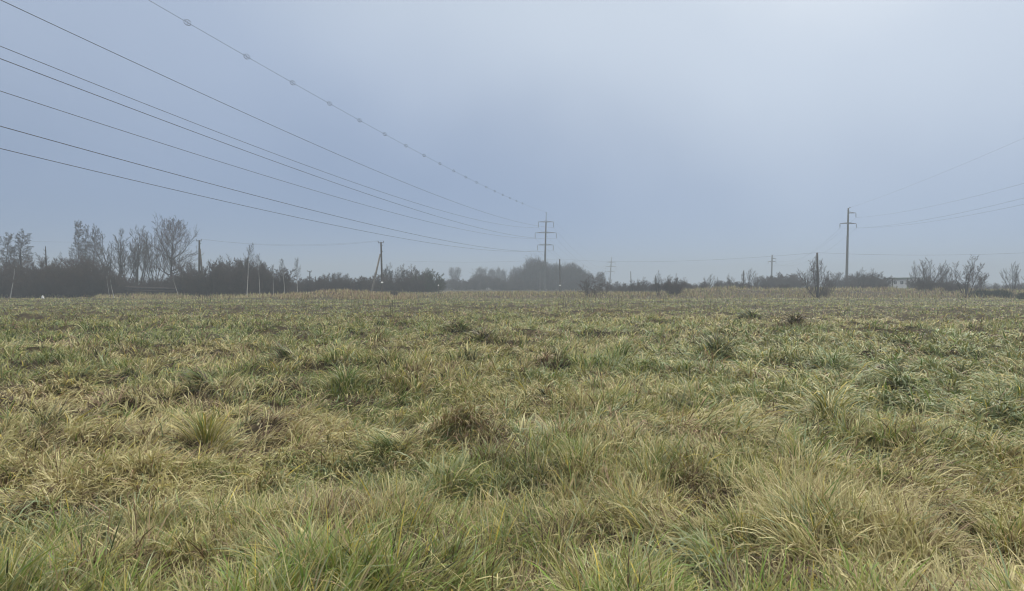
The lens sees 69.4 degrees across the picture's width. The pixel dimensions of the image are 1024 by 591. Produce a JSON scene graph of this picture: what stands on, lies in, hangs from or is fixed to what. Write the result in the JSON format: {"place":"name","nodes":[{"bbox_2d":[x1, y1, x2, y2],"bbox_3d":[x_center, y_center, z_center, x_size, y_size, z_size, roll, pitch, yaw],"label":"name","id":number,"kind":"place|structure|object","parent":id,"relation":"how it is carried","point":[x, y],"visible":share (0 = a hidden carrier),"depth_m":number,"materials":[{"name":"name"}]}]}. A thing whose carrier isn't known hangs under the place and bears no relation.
{"place":"outdoors","nodes":[
{"label":"outdoors","id":0,"kind":"place"},
{"bbox_2d":[0,287,1023,590],"bbox_3d":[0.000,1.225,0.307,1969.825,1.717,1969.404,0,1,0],"label":"ground","id":1,"kind":"structure","parent":0,"point":[808,311],"depth_m":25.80,"materials":[{"name":"plant"}]},
{"bbox_2d":[0,232,18,267],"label":"bare tree","id":2,"kind":"object","parent":1,"relation":"on","point":[7,252],"visible":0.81,"depth_m":118.04,"materials":[{"name":"grey plant"}]},
{"bbox_2d":[0,264,19,296],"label":"bare shrub","id":3,"kind":"object","parent":1,"relation":"on","point":[3,290],"visible":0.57,"depth_m":106.19,"materials":[{"name":"plant"}]},
{"bbox_2d":[0,258,31,275],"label":"bare shrub","id":4,"kind":"object","parent":1,"relation":"on","point":[7,262],"visible":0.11,"depth_m":112.33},
{"bbox_2d":[0,262,35,296],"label":"bare shrub","id":5,"kind":"object","parent":1,"relation":"on","point":[12,269],"visible":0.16,"depth_m":108.17,"materials":[{"name":"grey plant"}]},
{"bbox_2d":[4,228,33,270],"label":"bare tree","id":6,"kind":"object","parent":1,"relation":"on","point":[19,242],"visible":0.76,"depth_m":120.08,"materials":[{"name":"grey plant"}]},
{"bbox_2d":[7,265,45,297],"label":"bare shrub","id":7,"kind":"object","parent":1,"relation":"on","point":[22,289],"visible":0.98,"depth_m":104.24,"materials":[{"name":"plant"}]},
{"bbox_2d":[10,262,48,297],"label":"bare shrub","id":8,"kind":"object","parent":1,"relation":"on","point":[21,268],"visible":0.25,"depth_m":105.94,"materials":[{"name":"plant"}]},
{"bbox_2d":[28,258,65,296],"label":"bare shrub","id":9,"kind":"object","parent":1,"relation":"on","point":[36,274],"visible":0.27,"depth_m":106.44,"materials":[{"name":"grey plant"}]},
{"bbox_2d":[30,256,75,293],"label":"bare shrub","id":10,"kind":"object","parent":1,"relation":"on","point":[43,268],"visible":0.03,"depth_m":112.41,"materials":[{"name":"plant"}]},
{"bbox_2d":[39,260,83,297],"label":"bare shrub","id":11,"kind":"object","parent":1,"relation":"on","point":[49,284],"visible":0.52,"depth_m":105.29,"materials":[{"name":"plant"}]},
{"bbox_2d":[49,267,92,297],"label":"bare shrub","id":12,"kind":"object","parent":1,"relation":"on","point":[64,286],"visible":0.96,"depth_m":104.47,"materials":[{"name":"plant"}]},
{"bbox_2d":[52,258,98,297],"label":"bare shrub","id":13,"kind":"object","parent":1,"relation":"on","point":[62,265],"visible":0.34,"depth_m":106.26,"materials":[{"name":"plant"}]},
{"bbox_2d":[68,220,87,264],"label":"bare tree","id":14,"kind":"object","parent":1,"relation":"on","point":[82,250],"visible":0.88,"depth_m":120.96,"materials":[{"name":"grey plant"}]},
{"bbox_2d":[79,224,91,265],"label":"bare tree","id":15,"kind":"object","parent":1,"relation":"on","point":[87,230],"visible":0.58,"depth_m":123.67,"materials":[{"name":"grey plant"}]},
{"bbox_2d":[68,259,119,296],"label":"bare shrub","id":16,"kind":"object","parent":1,"relation":"on","point":[90,282],"visible":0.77,"depth_m":106.46,"materials":[{"name":"grey plant"}]},
{"bbox_2d":[84,226,103,268],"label":"bare tree","id":17,"kind":"object","parent":1,"relation":"on","point":[94,252],"visible":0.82,"depth_m":121.69,"materials":[{"name":"grey plant"}]},
{"bbox_2d":[86,263,126,296],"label":"bare shrub","id":18,"kind":"object","parent":1,"relation":"on","point":[100,271],"visible":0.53,"depth_m":108.75,"materials":[{"name":"grey plant"}]},
{"bbox_2d":[87,228,149,292],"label":"bare tree","id":19,"kind":"object","parent":1,"relation":"on","point":[121,264],"visible":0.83,"depth_m":129.67,"materials":[{"name":"grey plant"}]},
{"bbox_2d":[117,278,141,293],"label":"bare shrub","id":20,"kind":"object","parent":1,"relation":"on","point":[125,284],"visible":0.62,"depth_m":117.56,"materials":[{"name":"grey plant"}]},
{"bbox_2d":[112,226,155,291],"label":"bare tree","id":21,"kind":"object","parent":1,"relation":"on","point":[136,253],"visible":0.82,"depth_m":130.53,"materials":[{"name":"grey plant"}]},
{"bbox_2d":[139,277,160,293],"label":"bare shrub","id":22,"kind":"object","parent":1,"relation":"on","point":[150,283],"visible":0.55,"depth_m":117.77,"materials":[{"name":"grey plant"}]},
{"bbox_2d":[140,230,168,279],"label":"bare tree","id":23,"kind":"object","parent":1,"relation":"on","point":[145,264],"visible":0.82,"depth_m":128.65,"materials":[{"name":"grey plant"}]},
{"bbox_2d":[125,286,190,294],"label":"guard rail","id":24,"kind":"object","parent":1,"relation":"on","point":[158,289],"visible":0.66,"depth_m":113.04,"materials":[{"name":"metal"}]},
{"bbox_2d":[161,276,176,293],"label":"bare shrub","id":25,"kind":"object","parent":1,"relation":"on","point":[166,284],"visible":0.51,"depth_m":117.68,"materials":[{"name":"grey plant"}]},
{"bbox_2d":[142,215,203,279],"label":"bare tree","id":26,"kind":"object","parent":1,"relation":"on","point":[172,246],"visible":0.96,"depth_m":126.18,"materials":[{"name":"grey plant"}]},
{"bbox_2d":[169,266,196,294],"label":"bare shrub","id":27,"kind":"object","parent":1,"relation":"on","point":[181,280],"visible":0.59,"depth_m":112.45,"materials":[{"name":"grey plant"}]},
{"bbox_2d":[163,363,217,394],"bbox_3d":[-4.529,1.199,10.396,0.857,0.501,0.850,-1,1,-41],"label":"grass tussock","id":28,"kind":"object","parent":1,"relation":"on","point":[203,378],"depth_m":10.31,"materials":[{"name":"plant"}]},
{"bbox_2d":[183,270,206,295],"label":"bare shrub","id":29,"kind":"object","parent":1,"relation":"on","point":[190,285],"visible":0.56,"depth_m":110.36,"materials":[{"name":"grey plant"}]},
{"bbox_2d":[196,239,202,275],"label":"utility pole","id":30,"kind":"object","parent":1,"relation":"on","point":[199,258],"visible":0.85,"depth_m":112.31,"materials":[{"name":"grey wood"}]},
{"bbox_2d":[192,274,216,295],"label":"bare shrub","id":31,"kind":"object","parent":1,"relation":"on","point":[205,287],"visible":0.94,"depth_m":109.01,"materials":[{"name":"grey plant"}]},
{"bbox_2d":[160,402,251,451],"bbox_3d":[-3.034,1.328,7.262,0.986,0.598,1.037,0,1,0],"label":"grass tussock","id":32,"kind":"object","parent":1,"relation":"on","point":[206,436],"depth_m":7.18,"materials":[{"name":"plant"}]},
{"bbox_2d":[208,267,239,296],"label":"bare shrub","id":33,"kind":"object","parent":1,"relation":"on","point":[223,289],"visible":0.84,"depth_m":109.47,"materials":[{"name":"grey plant"}]},
{"bbox_2d":[193,260,254,295],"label":"dense shrub","id":34,"kind":"object","parent":1,"relation":"on","point":[213,271],"visible":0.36,"depth_m":110.30,"materials":[{"name":"grey plant"}]},
{"bbox_2d":[214,259,256,293],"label":"bare shrub","id":35,"kind":"object","parent":1,"relation":"on","point":[229,272],"visible":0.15,"depth_m":113.92,"materials":[{"name":"grey plant"}]},
{"bbox_2d":[225,258,267,295],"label":"bare shrub","id":36,"kind":"object","parent":1,"relation":"on","point":[232,272],"visible":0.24,"depth_m":112.17,"materials":[{"name":"grey plant"}]},
{"bbox_2d":[239,242,254,294],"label":"birch tree","id":37,"kind":"object","parent":1,"relation":"on","point":[248,265],"visible":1,"depth_m":104.14,"materials":[{"name":"grey plant"}]},
{"bbox_2d":[221,267,279,295],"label":"dense shrub","id":38,"kind":"object","parent":1,"relation":"on","point":[242,288],"visible":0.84,"depth_m":109.06,"materials":[{"name":"grey plant"}]},
{"bbox_2d":[244,263,295,293],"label":"dense shrub","id":39,"kind":"object","parent":1,"relation":"on","point":[283,282],"visible":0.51,"depth_m":111.94,"materials":[{"name":"grey plant"}]},
{"bbox_2d":[261,276,282,295],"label":"bare shrub","id":40,"kind":"object","parent":1,"relation":"on","point":[275,287],"visible":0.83,"depth_m":110.41,"materials":[{"name":"grey plant"}]},
{"bbox_2d":[253,340,296,366],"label":"grass tussock","id":41,"kind":"object","parent":1,"relation":"on","point":[283,351],"depth_m":14.23,"materials":[{"name":"plant"}]},
{"bbox_2d":[287,283,305,292],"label":"dense shrub","id":42,"kind":"object","parent":1,"relation":"on","point":[293,289],"visible":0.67,"depth_m":131.41,"materials":[{"name":"grey plant"}]},
{"bbox_2d":[296,276,314,292],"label":"dense shrub","id":43,"kind":"object","parent":1,"relation":"on","point":[307,285],"visible":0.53,"depth_m":133.72,"materials":[{"name":"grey plant"}]},
{"bbox_2d":[307,278,339,292],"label":"dense shrub","id":44,"kind":"object","parent":1,"relation":"on","point":[322,285],"visible":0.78,"depth_m":130.35,"materials":[{"name":"grey plant"}]},
{"bbox_2d":[334,277,354,290],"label":"bare shrub","id":45,"kind":"object","parent":1,"relation":"on","point":[347,286],"visible":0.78,"depth_m":130.53,"materials":[{"name":"grey plant"}]},
{"bbox_2d":[301,360,393,404],"bbox_3d":[-2.341,1.220,10.574,1.482,0.595,1.498,0,1,0],"label":"grass tussock","id":46,"kind":"object","parent":1,"relation":"on","point":[345,373],"depth_m":10.49,"materials":[{"name":"plant"}]},
{"bbox_2d":[346,276,371,291],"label":"dense shrub","id":47,"kind":"object","parent":1,"relation":"on","point":[359,286],"visible":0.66,"depth_m":133.46,"materials":[{"name":"grey plant"}]},
{"bbox_2d":[335,427,415,473],"bbox_3d":[-1.357,1.454,7.021,0.984,0.478,0.936,0,1,30],"label":"grass tussock","id":48,"kind":"object","parent":1,"relation":"on","point":[383,443],"depth_m":6.99,"materials":[{"name":"plant"}]},
{"bbox_2d":[371,241,383,291],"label":"utility pole","id":49,"kind":"object","parent":1,"relation":"on","point":[381,251],"visible":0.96,"depth_m":107.83,"materials":[{"name":"grey wood"}]},
{"bbox_2d":[370,275,398,291],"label":"dense shrub","id":50,"kind":"object","parent":1,"relation":"on","point":[386,285],"visible":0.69,"depth_m":142.56,"materials":[{"name":"grey plant"}]},
{"bbox_2d":[380,276,407,291],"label":"dense shrub","id":51,"kind":"object","parent":1,"relation":"on","point":[396,285],"visible":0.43,"depth_m":143.32,"materials":[{"name":"grey plant"}]},
{"bbox_2d":[393,264,409,281],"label":"bare tree","id":52,"kind":"object","parent":1,"relation":"on","point":[402,274],"visible":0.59,"depth_m":151.69,"materials":[{"name":"plant"}]},
{"bbox_2d":[391,276,421,291],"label":"dense shrub","id":53,"kind":"object","parent":1,"relation":"on","point":[403,285],"visible":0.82,"depth_m":143.00,"materials":[{"name":"grey plant"}]},
{"bbox_2d":[400,275,426,292],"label":"dense shrub","id":54,"kind":"object","parent":1,"relation":"on","point":[420,288],"visible":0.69,"depth_m":143.40,"materials":[{"name":"grey plant"}]},
{"bbox_2d":[404,271,437,292],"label":"dense shrub","id":55,"kind":"object","parent":1,"relation":"on","point":[423,281],"visible":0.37,"depth_m":146.31,"materials":[{"name":"grey plant"}]},
{"bbox_2d":[410,267,444,291],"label":"dense shrub","id":56,"kind":"object","parent":1,"relation":"on","point":[429,277],"visible":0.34,"depth_m":147.46,"materials":[{"name":"plant"}]},
{"bbox_2d":[421,278,445,292],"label":"dense shrub","id":57,"kind":"object","parent":1,"relation":"on","point":[431,288],"visible":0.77,"depth_m":146.39,"materials":[{"name":"plant"}]},
{"bbox_2d":[418,399,492,445],"bbox_3d":[-0.532,1.287,7.418,0.782,0.474,0.791,0,1,15],"label":"grass tussock","id":58,"kind":"object","parent":1,"relation":"on","point":[445,421],"depth_m":7.46,"materials":[{"name":"plant"}]},
{"bbox_2d":[448,267,462,289],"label":"misty tree","id":59,"kind":"object","parent":1,"relation":"on","point":[453,273],"visible":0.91,"depth_m":299.71,"materials":[{"name":"grey plant"}]},
{"bbox_2d":[437,319,474,331],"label":"grass tussock","id":60,"kind":"object","parent":1,"relation":"on","point":[462,324],"depth_m":26.22,"materials":[{"name":"plant"}]},
{"bbox_2d":[453,276,487,289],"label":"dense shrub","id":61,"kind":"object","parent":1,"relation":"on","point":[464,281],"visible":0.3,"depth_m":235.19,"materials":[{"name":"grey plant"}]},
{"bbox_2d":[432,397,519,444],"bbox_3d":[-0.349,1.296,7.426,0.842,0.530,0.882,1,1,37],"label":"grass tussock","id":62,"kind":"object","parent":1,"relation":"on","point":[479,418],"depth_m":7.47,"materials":[{"name":"plant"}]},
{"bbox_2d":[460,328,507,344],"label":"grass tussock","id":63,"kind":"object","parent":1,"relation":"on","point":[482,334],"depth_m":21.03,"materials":[{"name":"plant"}]},
{"bbox_2d":[497,279,523,290],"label":"dense shrub","id":64,"kind":"object","parent":1,"relation":"on","point":[514,286],"visible":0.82,"depth_m":224.72,"materials":[{"name":"grey plant"}]},
{"bbox_2d":[1,284,1023,315],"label":"weeds","id":65,"kind":"object","parent":1,"relation":"on","point":[367,294],"visible":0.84,"depth_m":105.60,"materials":[{"name":"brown plant"}]},
{"bbox_2d":[521,255,549,282],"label":"misty tree","id":66,"kind":"object","parent":1,"relation":"on","point":[528,261],"visible":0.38,"depth_m":248.23,"materials":[{"name":"grey plant"}]},
{"bbox_2d":[531,257,543,283],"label":"bare tree","id":67,"kind":"object","parent":1,"relation":"on","point":[539,270],"visible":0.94,"depth_m":237.09,"materials":[{"name":"grey plant"}]},
{"bbox_2d":[529,351,555,367],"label":"grass tussock","id":68,"kind":"object","parent":1,"relation":"on","point":[544,361],"depth_m":15.03,"materials":[{"name":"plant"}]},
{"bbox_2d":[537,212,556,290],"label":"power pylon","id":69,"kind":"object","parent":1,"relation":"on","point":[544,281],"visible":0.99,"depth_m":224.67,"materials":[{"name":"metal"}]},
{"bbox_2d":[0,148,520,251],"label":"power cable","id":70,"kind":"object","parent":69,"relation":"hanging from","point":[203,196],"visible":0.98,"depth_m":57.94,"materials":[{"name":"metal"}]},
{"bbox_2d":[0,46,531,227],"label":"power cable","id":71,"kind":"object","parent":69,"relation":"hanging from","point":[211,129],"visible":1,"depth_m":58.19,"materials":[{"name":"metal"}]},
{"bbox_2d":[1,91,534,238],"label":"power cable","id":72,"kind":"object","parent":69,"relation":"hanging from","point":[209,158],"visible":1,"depth_m":59.34,"materials":[{"name":"metal"}]},
{"bbox_2d":[0,126,540,251],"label":"power cable","id":73,"kind":"object","parent":69,"relation":"hanging from","point":[216,185],"visible":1,"depth_m":50.90,"materials":[{"name":"metal"}]},
{"bbox_2d":[1,0,552,227],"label":"power cable","id":74,"kind":"object","parent":69,"relation":"hanging from","point":[206,95],"visible":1,"depth_m":50.19,"materials":[{"name":"metal"}]},
{"bbox_2d":[0,58,555,238],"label":"power cable","id":75,"kind":"object","parent":69,"relation":"hanging from","point":[214,139],"visible":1,"depth_m":49.70,"materials":[{"name":"metal"}]},
{"bbox_2d":[149,0,535,208],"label":"power cable","id":76,"kind":"object","parent":69,"relation":"attached to","point":[290,81],"visible":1,"depth_m":67.66,"materials":[{"name":"metal"}]},
{"bbox_2d":[543,263,561,289],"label":"misty tree","id":77,"kind":"object","parent":1,"relation":"on","point":[554,272],"visible":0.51,"depth_m":247.14,"materials":[{"name":"grey plant"}]},
{"bbox_2d":[547,278,565,290],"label":"dense shrub","id":78,"kind":"object","parent":1,"relation":"on","point":[553,286],"visible":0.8,"depth_m":226.84,"materials":[{"name":"grey plant"}]},
{"bbox_2d":[562,261,581,282],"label":"misty tree","id":79,"kind":"object","parent":1,"relation":"on","point":[571,268],"visible":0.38,"depth_m":244.88,"materials":[{"name":"grey plant"}]},
{"bbox_2d":[566,278,589,289],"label":"dense shrub","id":80,"kind":"object","parent":1,"relation":"on","point":[575,286],"visible":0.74,"depth_m":226.93,"materials":[{"name":"grey plant"}]},
{"bbox_2d":[581,272,595,288],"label":"misty tree","id":81,"kind":"object","parent":1,"relation":"on","point":[583,278],"visible":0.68,"depth_m":239.23,"materials":[{"name":"grey plant"}]},
{"bbox_2d":[577,273,604,295],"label":"bare shrub","id":82,"kind":"object","parent":1,"relation":"on","point":[587,291],"visible":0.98,"depth_m":108.15,"materials":[{"name":"grey plant"}]},
{"bbox_2d":[594,272,605,289],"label":"misty tree","id":83,"kind":"object","parent":1,"relation":"on","point":[601,277],"visible":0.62,"depth_m":224.47,"materials":[{"name":"grey plant"}]},
{"bbox_2d":[585,341,653,360],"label":"grass tussock","id":84,"kind":"object","parent":1,"relation":"on","point":[625,351],"depth_m":15.39,"materials":[{"name":"plant"}]},
{"bbox_2d":[652,272,668,295],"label":"bare tree","id":85,"kind":"object","parent":1,"relation":"on","point":[658,284],"visible":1,"depth_m":107.70,"materials":[{"name":"grey plant"}]},
{"bbox_2d":[663,277,686,294],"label":"bare shrub","id":86,"kind":"object","parent":1,"relation":"on","point":[675,288],"visible":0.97,"depth_m":111.66,"materials":[{"name":"grey plant"}]},
{"bbox_2d":[692,328,748,356],"bbox_3d":[4.186,0.983,14.947,1.201,0.672,1.209,0,1,26],"label":"grass tussock","id":87,"kind":"object","parent":1,"relation":"on","point":[716,341],"depth_m":14.90,"materials":[{"name":"plant"}]},
{"bbox_2d":[732,307,769,320],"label":"grass tussock","id":88,"kind":"object","parent":1,"relation":"on","point":[750,313],"depth_m":35.06,"materials":[{"name":"plant"}]},
{"bbox_2d":[762,276,780,287],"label":"bare shrub","id":89,"kind":"object","parent":1,"relation":"on","point":[773,283],"visible":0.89,"depth_m":169.31,"materials":[{"name":"grey plant"}]},
{"bbox_2d":[771,273,804,287],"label":"dense shrub","id":90,"kind":"object","parent":1,"relation":"on","point":[786,280],"visible":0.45,"depth_m":173.88,"materials":[{"name":"grey plant"}]},
{"bbox_2d":[779,312,811,326],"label":"grass tussock","id":91,"kind":"object","parent":1,"relation":"on","point":[792,318],"depth_m":28.57,"materials":[{"name":"plant"}]},
{"bbox_2d":[788,277,808,287],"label":"bare shrub","id":92,"kind":"object","parent":1,"relation":"on","point":[796,283],"visible":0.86,"depth_m":164.59,"materials":[{"name":"grey plant"}]},
{"bbox_2d":[797,257,828,297],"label":"bare tree","id":93,"kind":"object","parent":1,"relation":"on","point":[815,281],"visible":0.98,"depth_m":103.67,"materials":[{"name":"grey plant"}]},
{"bbox_2d":[764,375,898,438],"bbox_3d":[3.385,1.177,7.864,1.528,0.658,1.381,0,1,0],"label":"grass tussock","id":94,"kind":"object","parent":1,"relation":"on","point":[836,399],"depth_m":7.84,"materials":[{"name":"plant"}]},
{"bbox_2d":[822,271,850,287],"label":"bare shrub","id":95,"kind":"object","parent":1,"relation":"on","point":[836,277],"visible":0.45,"depth_m":174.72,"materials":[{"name":"grey plant"}]},
{"bbox_2d":[839,207,856,277],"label":"power pylon","id":96,"kind":"object","parent":1,"relation":"on","point":[847,246],"visible":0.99,"depth_m":190.62,"materials":[{"name":"metal"}]},
{"bbox_2d":[853,269,877,286],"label":"bare tree","id":97,"kind":"object","parent":1,"relation":"on","point":[862,279],"visible":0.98,"depth_m":149.30,"materials":[{"name":"grey plant"}]},
{"bbox_2d":[852,271,897,286],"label":"dense shrub","id":98,"kind":"object","parent":1,"relation":"on","point":[883,281],"visible":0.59,"depth_m":153.44,"materials":[{"name":"grey plant"}]},
{"bbox_2d":[888,277,923,287],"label":"white building","id":99,"kind":"structure","parent":1,"relation":"on","point":[900,282],"depth_m":186.24,"materials":[{"name":"paint"}]},
{"bbox_2d":[913,281,936,290],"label":"dense shrub","id":100,"kind":"object","parent":1,"relation":"on","point":[923,286],"visible":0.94,"depth_m":119.50,"materials":[{"name":"grey plant"}]},
{"bbox_2d":[917,258,950,284],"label":"bare tree","id":101,"kind":"object","parent":1,"relation":"on","point":[925,272],"visible":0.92,"depth_m":132.38,"materials":[{"name":"grey plant"}]},
{"bbox_2d":[937,261,960,280],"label":"bare tree","id":102,"kind":"object","parent":1,"relation":"on","point":[946,275],"visible":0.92,"depth_m":129.31,"materials":[{"name":"grey plant"}]},
{"bbox_2d":[949,255,988,297],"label":"bare tree","id":103,"kind":"object","parent":1,"relation":"on","point":[972,270],"visible":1,"depth_m":104.84,"materials":[{"name":"grey plant"}]},
{"bbox_2d":[968,289,994,297],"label":"bush","id":104,"kind":"object","parent":1,"relation":"on","point":[982,291],"visible":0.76,"depth_m":106.58,"materials":[{"name":"grey plant"}]},
{"bbox_2d":[990,289,1015,297],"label":"bush","id":105,"kind":"object","parent":1,"relation":"on","point":[1003,293],"visible":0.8,"depth_m":106.22,"materials":[{"name":"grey plant"}]},
{"bbox_2d":[999,263,1020,290],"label":"bare tree","id":106,"kind":"object","parent":1,"relation":"on","point":[1015,276],"visible":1,"depth_m":124.75,"materials":[{"name":"grey plant"}]},
{"bbox_2d":[0,0,1023,286],"label":"sky","id":107,"kind":"structure","parent":0,"point":[675,133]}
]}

